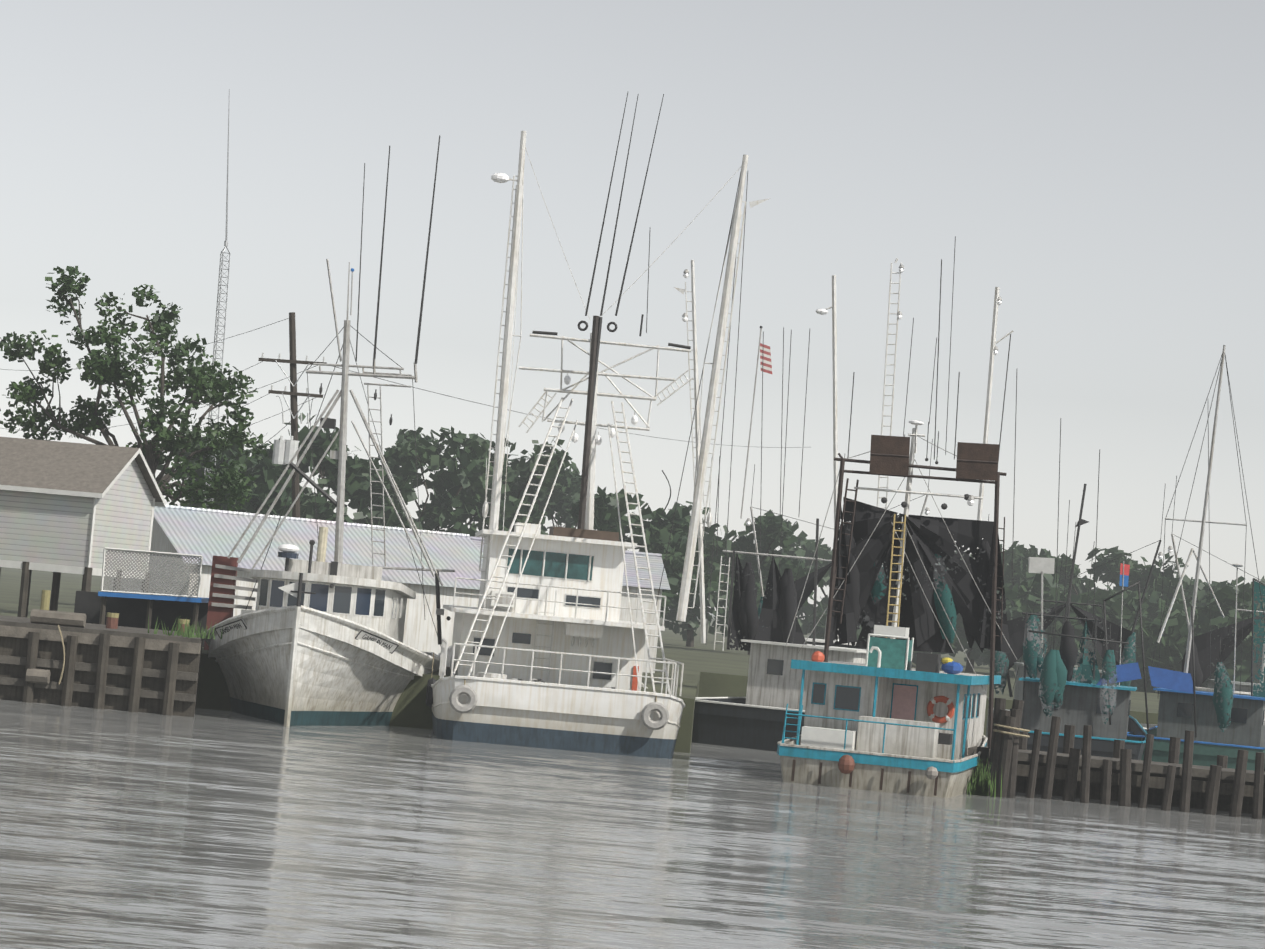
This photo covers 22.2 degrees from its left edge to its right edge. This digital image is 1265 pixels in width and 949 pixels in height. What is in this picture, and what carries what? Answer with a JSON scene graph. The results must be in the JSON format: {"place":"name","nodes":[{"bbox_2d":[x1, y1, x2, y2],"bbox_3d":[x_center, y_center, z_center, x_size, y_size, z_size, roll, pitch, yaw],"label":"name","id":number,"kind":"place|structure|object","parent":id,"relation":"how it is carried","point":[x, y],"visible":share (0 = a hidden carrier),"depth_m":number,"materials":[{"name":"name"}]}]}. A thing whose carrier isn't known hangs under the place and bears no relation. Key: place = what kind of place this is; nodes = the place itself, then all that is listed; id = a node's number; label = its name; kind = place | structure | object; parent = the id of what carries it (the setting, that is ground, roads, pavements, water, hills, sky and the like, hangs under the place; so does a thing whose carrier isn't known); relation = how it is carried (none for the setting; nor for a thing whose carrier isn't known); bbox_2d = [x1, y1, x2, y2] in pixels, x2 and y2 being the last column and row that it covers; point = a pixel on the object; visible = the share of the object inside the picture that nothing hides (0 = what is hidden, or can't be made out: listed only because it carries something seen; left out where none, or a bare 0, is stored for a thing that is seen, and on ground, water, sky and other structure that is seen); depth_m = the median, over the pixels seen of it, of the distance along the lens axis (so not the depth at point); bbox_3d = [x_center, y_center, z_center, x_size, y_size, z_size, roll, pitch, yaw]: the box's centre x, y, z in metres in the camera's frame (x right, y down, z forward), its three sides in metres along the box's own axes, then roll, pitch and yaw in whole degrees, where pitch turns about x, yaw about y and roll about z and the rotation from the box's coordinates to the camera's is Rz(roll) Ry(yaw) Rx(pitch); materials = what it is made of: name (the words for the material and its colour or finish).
{"place":"outdoors","nodes":[
{"label":"outdoors","id":0,"kind":"place"},
{"bbox_2d":[0,459,152,571],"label":"house walls","id":1,"kind":"structure","parent":0,"point":[45,528],"depth_m":108.17,"materials":[{"name":"white wood"}]},
{"bbox_2d":[0,567,1159,752],"bbox_3d":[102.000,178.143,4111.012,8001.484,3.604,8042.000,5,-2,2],"label":"riverbank","id":2,"kind":"structure","parent":0,"point":[709,671],"depth_m":137.72,"materials":[{"name":"green plant"}]},
{"bbox_2d":[0,559,149,617],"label":"pilings","id":3,"kind":"object","parent":2,"relation":"on","point":[25,590],"visible":0.23,"depth_m":107.94,"materials":[{"name":"brown wood"}]},
{"bbox_2d":[0,437,165,578],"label":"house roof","id":4,"kind":"structure","parent":2,"relation":"on","point":[94,471],"depth_m":109.22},
{"bbox_2d":[0,266,273,510],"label":"tree","id":5,"kind":"object","parent":2,"relation":"on","point":[230,481],"depth_m":127.42,"materials":[{"name":"green plant"}]},
{"bbox_2d":[74,547,208,646],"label":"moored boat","id":6,"kind":"object","parent":2,"relation":"on","point":[135,609],"visible":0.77,"depth_m":100.55,"materials":[{"name":"grey"}]},
{"bbox_2d":[203,89,229,505],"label":"antenna tower","id":7,"kind":"structure","parent":2,"relation":"on","point":[219,304],"depth_m":150.19,"materials":[{"name":"metal"}]},
{"bbox_2d":[157,425,303,515],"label":"tree leaves","id":8,"kind":"object","parent":2,"relation":"on","point":[266,473],"depth_m":158.53,"materials":[{"name":"green plant"}]},
{"bbox_2d":[204,555,257,649],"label":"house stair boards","id":9,"kind":"object","parent":2,"relation":"on","point":[222,595],"visible":0.62,"depth_m":100.50,"materials":[{"name":"red wood"}]},
{"bbox_2d":[110,517,479,654],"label":"long shed walls","id":10,"kind":"structure","parent":2,"relation":"on","point":[420,633],"depth_m":115.92,"materials":[{"name":"white wood"}]},
{"bbox_2d":[154,505,482,589],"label":"metal roof","id":11,"kind":"structure","parent":10,"relation":"on","point":[207,534],"depth_m":117.66,"materials":[{"name":"silver metal"}]},
{"bbox_2d":[304,460,337,517],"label":"tree trunk","id":12,"kind":"object","parent":2,"relation":"on","point":[321,475],"visible":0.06,"depth_m":174.43,"materials":[{"name":"brown plant"}]},
{"bbox_2d":[243,413,379,522],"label":"tree leaves","id":13,"kind":"object","parent":12,"relation":"attached to","point":[323,507],"visible":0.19,"depth_m":174.04,"materials":[{"name":"green plant"}]},
{"bbox_2d":[331,457,423,529],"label":"tree leaves","id":14,"kind":"object","parent":2,"relation":"on","point":[407,492],"depth_m":178.43,"materials":[{"name":"green plant"}]},
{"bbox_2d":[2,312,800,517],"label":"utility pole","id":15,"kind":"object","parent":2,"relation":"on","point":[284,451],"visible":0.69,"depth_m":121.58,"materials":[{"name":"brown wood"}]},
{"bbox_2d":[412,453,477,530],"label":"tree trunk","id":16,"kind":"object","parent":2,"relation":"on","point":[416,502],"visible":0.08,"depth_m":188.81,"materials":[{"name":"brown plant"}]},
{"bbox_2d":[369,426,526,536],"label":"tree leaves","id":17,"kind":"object","parent":16,"relation":"attached to","point":[404,452],"visible":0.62,"depth_m":189.44,"materials":[{"name":"green plant"}]},
{"bbox_2d":[465,458,537,526],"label":"tree trunk","id":18,"kind":"object","parent":2,"relation":"on","point":[519,492],"visible":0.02,"depth_m":198.34,"materials":[{"name":"brown plant"}]},
{"bbox_2d":[446,437,574,534],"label":"tree","id":19,"kind":"object","parent":18,"relation":"attached to","point":[513,482],"visible":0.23,"depth_m":198.01,"materials":[{"name":"green plant"}]},
{"bbox_2d":[538,491,577,527],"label":"tree trunk","id":20,"kind":"object","parent":2,"relation":"on","point":[552,516],"visible":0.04,"depth_m":229.37,"materials":[{"name":"brown plant"}]},
{"bbox_2d":[508,454,581,528],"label":"tree leaves","id":21,"kind":"object","parent":20,"relation":"on","point":[566,491],"visible":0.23,"depth_m":228.08,"materials":[{"name":"green plant"}]},
{"bbox_2d":[619,586,661,672],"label":"shed walls","id":22,"kind":"structure","parent":2,"relation":"on","point":[625,616],"depth_m":125.96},
{"bbox_2d":[469,536,670,589],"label":"shed roof","id":23,"kind":"structure","parent":22,"relation":"on","point":[656,564],"depth_m":128.29,"materials":[{"name":"silver metal"}]},
{"bbox_2d":[686,557,709,646],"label":"tree trunk","id":24,"kind":"object","parent":2,"relation":"on","point":[690,639],"visible":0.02,"depth_m":223.62,"materials":[{"name":"brown plant"}]},
{"bbox_2d":[660,501,730,640],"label":"tree leaves","id":25,"kind":"object","parent":24,"relation":"attached to","point":[671,615],"visible":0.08,"depth_m":223.41,"materials":[{"name":"green plant"}]},
{"bbox_2d":[721,539,774,654],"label":"tree trunk","id":26,"kind":"object","parent":2,"relation":"on","point":[767,551],"visible":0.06,"depth_m":208.30,"materials":[{"name":"brown plant"}]},
{"bbox_2d":[696,509,823,636],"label":"tree leaves","id":27,"kind":"object","parent":26,"relation":"attached to","point":[770,528],"visible":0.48,"depth_m":207.82,"materials":[{"name":"green plant"}]},
{"bbox_2d":[778,530,896,638],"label":"tree leaves","id":28,"kind":"object","parent":2,"relation":"on","point":[808,547],"depth_m":257.68,"materials":[{"name":"green plant"}]},
{"bbox_2d":[809,579,932,665],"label":"tree leaves","id":29,"kind":"object","parent":2,"relation":"on","point":[820,628],"visible":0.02,"depth_m":226.67,"materials":[{"name":"green plant"}]},
{"bbox_2d":[886,551,970,583],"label":"tree leaves","id":30,"kind":"object","parent":2,"relation":"on","point":[931,567],"depth_m":267.75,"materials":[{"name":"green plant"}]},
{"bbox_2d":[913,578,1040,671],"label":"tree leaves","id":31,"kind":"object","parent":2,"relation":"on","point":[957,646],"depth_m":222.49,"materials":[{"name":"green plant"}]},
{"bbox_2d":[936,541,1095,669],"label":"tree leaves","id":32,"kind":"object","parent":2,"relation":"on","point":[1020,565],"depth_m":254.98,"materials":[{"name":"green plant"}]},
{"bbox_2d":[979,572,1150,676],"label":"tree leaves","id":33,"kind":"object","parent":2,"relation":"on","point":[1030,594],"depth_m":211.67,"materials":[{"name":"green plant"}]},
{"bbox_2d":[1034,546,1192,606],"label":"tree leaves","id":34,"kind":"object","parent":2,"relation":"on","point":[1110,571],"depth_m":246.62,"materials":[{"name":"green plant"}]},
{"bbox_2d":[1095,574,1249,621],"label":"tree leaves","id":35,"kind":"object","parent":2,"relation":"on","point":[1203,592],"visible":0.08,"depth_m":238.18,"materials":[{"name":"green plant"}]},
{"bbox_2d":[1119,585,1264,692],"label":"tree leaves","id":36,"kind":"object","parent":2,"relation":"on","point":[1171,648],"visible":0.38,"depth_m":201.35,"materials":[{"name":"green plant"}]},
{"bbox_2d":[1168,476,1264,692],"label":"boat rigging","id":37,"kind":"object","parent":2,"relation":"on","point":[1245,686],"visible":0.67,"depth_m":131.41,"materials":[{"name":"white metal"}]},
{"bbox_2d":[1181,614,1264,686],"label":"fishing net","id":38,"kind":"object","parent":37,"relation":"on","point":[1202,655],"visible":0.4,"depth_m":131.38,"materials":[{"name":"black fabric"}]},
{"bbox_2d":[1195,576,1263,632],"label":"tree leaves","id":39,"kind":"object","parent":2,"relation":"on","point":[1223,584],"depth_m":234.47,"materials":[{"name":"green plant"}]},
{"bbox_2d":[1208,611,1264,682],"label":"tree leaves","id":40,"kind":"object","parent":2,"relation":"on","point":[1243,669],"depth_m":197.27,"materials":[{"name":"green plant"}]},
{"bbox_2d":[1249,578,1264,610],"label":"tree leaves","id":41,"kind":"object","parent":2,"relation":"on","point":[1255,601],"visible":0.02,"depth_m":224.92,"materials":[{"name":"green plant"}]},
{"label":"tree trunk","id":42,"kind":"object","parent":2,"relation":"on","visible":0},
{"bbox_2d":[569,486,724,617],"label":"tree leaves","id":43,"kind":"object","parent":42,"relation":"on","point":[605,507],"visible":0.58,"depth_m":183.38,"materials":[{"name":"green plant"}]},
{"bbox_2d":[0,699,1264,948],"bbox_3d":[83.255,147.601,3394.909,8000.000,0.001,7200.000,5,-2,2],"label":"water","id":44,"kind":"structure","parent":0,"point":[198,829],"depth_m":55.00,"materials":[{"name":"grey liquid"}]},
{"bbox_2d":[0,609,202,716],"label":"dock","id":45,"kind":"object","parent":44,"relation":"in","point":[130,669],"visible":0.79,"depth_m":89.53,"materials":[{"name":"brown wood"}]},
{"bbox_2d":[40,590,189,683],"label":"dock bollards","id":46,"kind":"object","parent":45,"relation":"on","point":[111,620],"visible":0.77,"depth_m":92.31,"materials":[{"name":"beige wood"}]},
{"bbox_2d":[148,615,222,638],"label":"grass","id":47,"kind":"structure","parent":45,"relation":"on","point":[187,632],"depth_m":90.62,"materials":[{"name":"green plant"}]},
{"bbox_2d":[203,573,439,726],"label":"boat hull","id":48,"kind":"object","parent":44,"relation":"on","point":[298,664],"visible":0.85,"depth_m":91.02,"materials":[{"name":"white wood"}]},
{"bbox_2d":[220,623,241,633],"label":"boat name lettering","id":49,"kind":"object","parent":48,"relation":"on","point":[227,629],"visible":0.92,"depth_m":91.34,"materials":[{"name":"paint"}]},
{"bbox_2d":[241,527,415,642],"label":"boat cabin","id":50,"kind":"object","parent":48,"relation":"on","point":[366,596],"visible":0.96,"depth_m":95.09,"materials":[{"name":"white wood"}]},
{"bbox_2d":[227,135,454,645],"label":"boat rigging","id":51,"kind":"object","parent":48,"relation":"on","point":[340,455],"visible":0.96,"depth_m":98.80,"materials":[{"name":"grey metal"}]},
{"bbox_2d":[362,634,392,648],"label":"boat name lettering","id":52,"kind":"object","parent":48,"relation":"attached to","point":[370,638],"visible":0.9,"depth_m":91.33,"materials":[{"name":"paint"}]},
{"bbox_2d":[426,652,436,706],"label":"boat fender","id":53,"kind":"object","parent":48,"relation":"hanging from","point":[429,697],"visible":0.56,"depth_m":92.85,"materials":[{"name":"black rubber"}]},
{"bbox_2d":[431,645,684,758],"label":"boat hull","id":54,"kind":"object","parent":44,"relation":"on","point":[555,716],"visible":0.62,"depth_m":89.64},
{"bbox_2d":[443,522,665,690],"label":"boat cabin","id":55,"kind":"object","parent":54,"relation":"on","point":[567,596],"visible":0.85,"depth_m":96.57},
{"bbox_2d":[439,638,683,729],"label":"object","id":56,"kind":"object","parent":54,"relation":"on","point":[471,703],"visible":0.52,"depth_m":89.61,"materials":[{"name":"white metal"}]},
{"bbox_2d":[452,93,769,694],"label":"boat rigging","id":57,"kind":"object","parent":54,"relation":"on","point":[587,492],"visible":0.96,"depth_m":99.77,"materials":[{"name":"white metal"}]},
{"bbox_2d":[692,639,866,751],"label":"boat","id":58,"kind":"object","parent":44,"relation":"on","point":[754,718],"visible":0.38,"depth_m":105.72,"materials":[{"name":"white wood"}]},
{"bbox_2d":[674,260,822,650],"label":"masts","id":59,"kind":"object","parent":58,"relation":"on","point":[765,360],"visible":0.94,"depth_m":108.15},
{"bbox_2d":[729,553,806,650],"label":"boat nets","id":60,"kind":"object","parent":59,"relation":"hanging from","point":[778,612],"visible":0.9,"depth_m":107.90},
{"bbox_2d":[805,638,866,648],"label":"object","id":61,"kind":"object","parent":44,"relation":"on","point":[819,642],"depth_m":116.14,"materials":[{"name":"white"}]},
{"bbox_2d":[746,439,932,639],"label":"boat rigging","id":62,"kind":"object","parent":44,"relation":"in","point":[748,520],"visible":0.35,"depth_m":125.98,"materials":[{"name":"white metal"}]},
{"bbox_2d":[758,563,891,636],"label":"fishing net","id":63,"kind":"object","parent":62,"relation":"attached to","point":[809,585],"visible":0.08,"depth_m":125.92,"materials":[{"name":"black fabric"}]},
{"bbox_2d":[777,734,987,797],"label":"boat hull","id":64,"kind":"object","parent":44,"relation":"on","point":[884,772],"visible":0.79,"depth_m":82.80,"materials":[{"name":"white wood"}]},
{"bbox_2d":[782,625,1000,759],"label":"cabin boat","id":65,"kind":"object","parent":64,"relation":"on","point":[885,698],"visible":0.96,"depth_m":85.27,"materials":[{"name":"white wood"}]},
{"bbox_2d":[785,259,1016,748],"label":"boat rigging","id":66,"kind":"object","parent":64,"relation":"on","point":[976,462],"visible":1,"depth_m":87.90,"materials":[{"name":"metal"}]},
{"bbox_2d":[829,497,1009,652],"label":"boat nets","id":67,"kind":"object","parent":66,"relation":"hanging from","point":[867,587],"visible":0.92,"depth_m":88.19},
{"bbox_2d":[986,483,1165,737],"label":"boat rigging","id":68,"kind":"object","parent":44,"relation":"in","point":[1018,690],"visible":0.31,"depth_m":127.53,"materials":[{"name":"white metal"}]},
{"bbox_2d":[994,604,1135,693],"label":"fishing net","id":69,"kind":"object","parent":68,"relation":"on","point":[1016,629],"visible":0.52,"depth_m":127.57,"materials":[{"name":"teal fabric"}]},
{"bbox_2d":[1019,677,1147,759],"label":"boat","id":70,"kind":"object","parent":44,"relation":"on","point":[1079,708],"visible":0.52,"depth_m":106.93,"materials":[{"name":"grey wood"}]},
{"bbox_2d":[967,287,1129,690],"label":"masts","id":71,"kind":"object","parent":70,"relation":"on","point":[1040,565],"visible":0.79,"depth_m":108.80},
{"bbox_2d":[1023,615,1099,683],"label":"fishing nets","id":72,"kind":"object","parent":71,"relation":"hanging from","point":[1033,659],"visible":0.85,"depth_m":108.54},
{"bbox_2d":[1029,581,1232,737],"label":"slip clutter","id":73,"kind":"object","parent":70,"relation":"attached to","point":[1053,678],"visible":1,"depth_m":106.45,"materials":[{"name":"teal fabric"}]},
{"bbox_2d":[967,698,1264,818],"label":"pier","id":74,"kind":"structure","parent":44,"relation":"in","point":[1010,765],"depth_m":86.59,"materials":[{"name":"brown wood"}]},
{"bbox_2d":[1096,345,1264,696],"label":"boat rigging","id":75,"kind":"object","parent":44,"relation":"on","point":[1171,679],"visible":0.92,"depth_m":114.51,"materials":[{"name":"grey metal"}]},
{"bbox_2d":[1126,688,1264,770],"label":"boat","id":76,"kind":"object","parent":44,"relation":"on","point":[1245,730],"visible":0.6,"depth_m":112.77,"materials":[{"name":"grey wood"}]},
{"bbox_2d":[1139,687,1253,728],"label":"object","id":77,"kind":"object","parent":44,"relation":"on","point":[1144,726],"visible":0.02,"depth_m":127.66,"materials":[{"name":"white metal"}]},
{"bbox_2d":[0,0,1264,618],"label":"sky","id":78,"kind":"structure","parent":0,"point":[1099,165],"materials":[{"name":"grey"}]},
{"bbox_2d":[780,236,955,641],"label":"masts","id":79,"kind":"object","parent":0,"point":[834,359],"visible":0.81,"depth_m":117.18}
]}

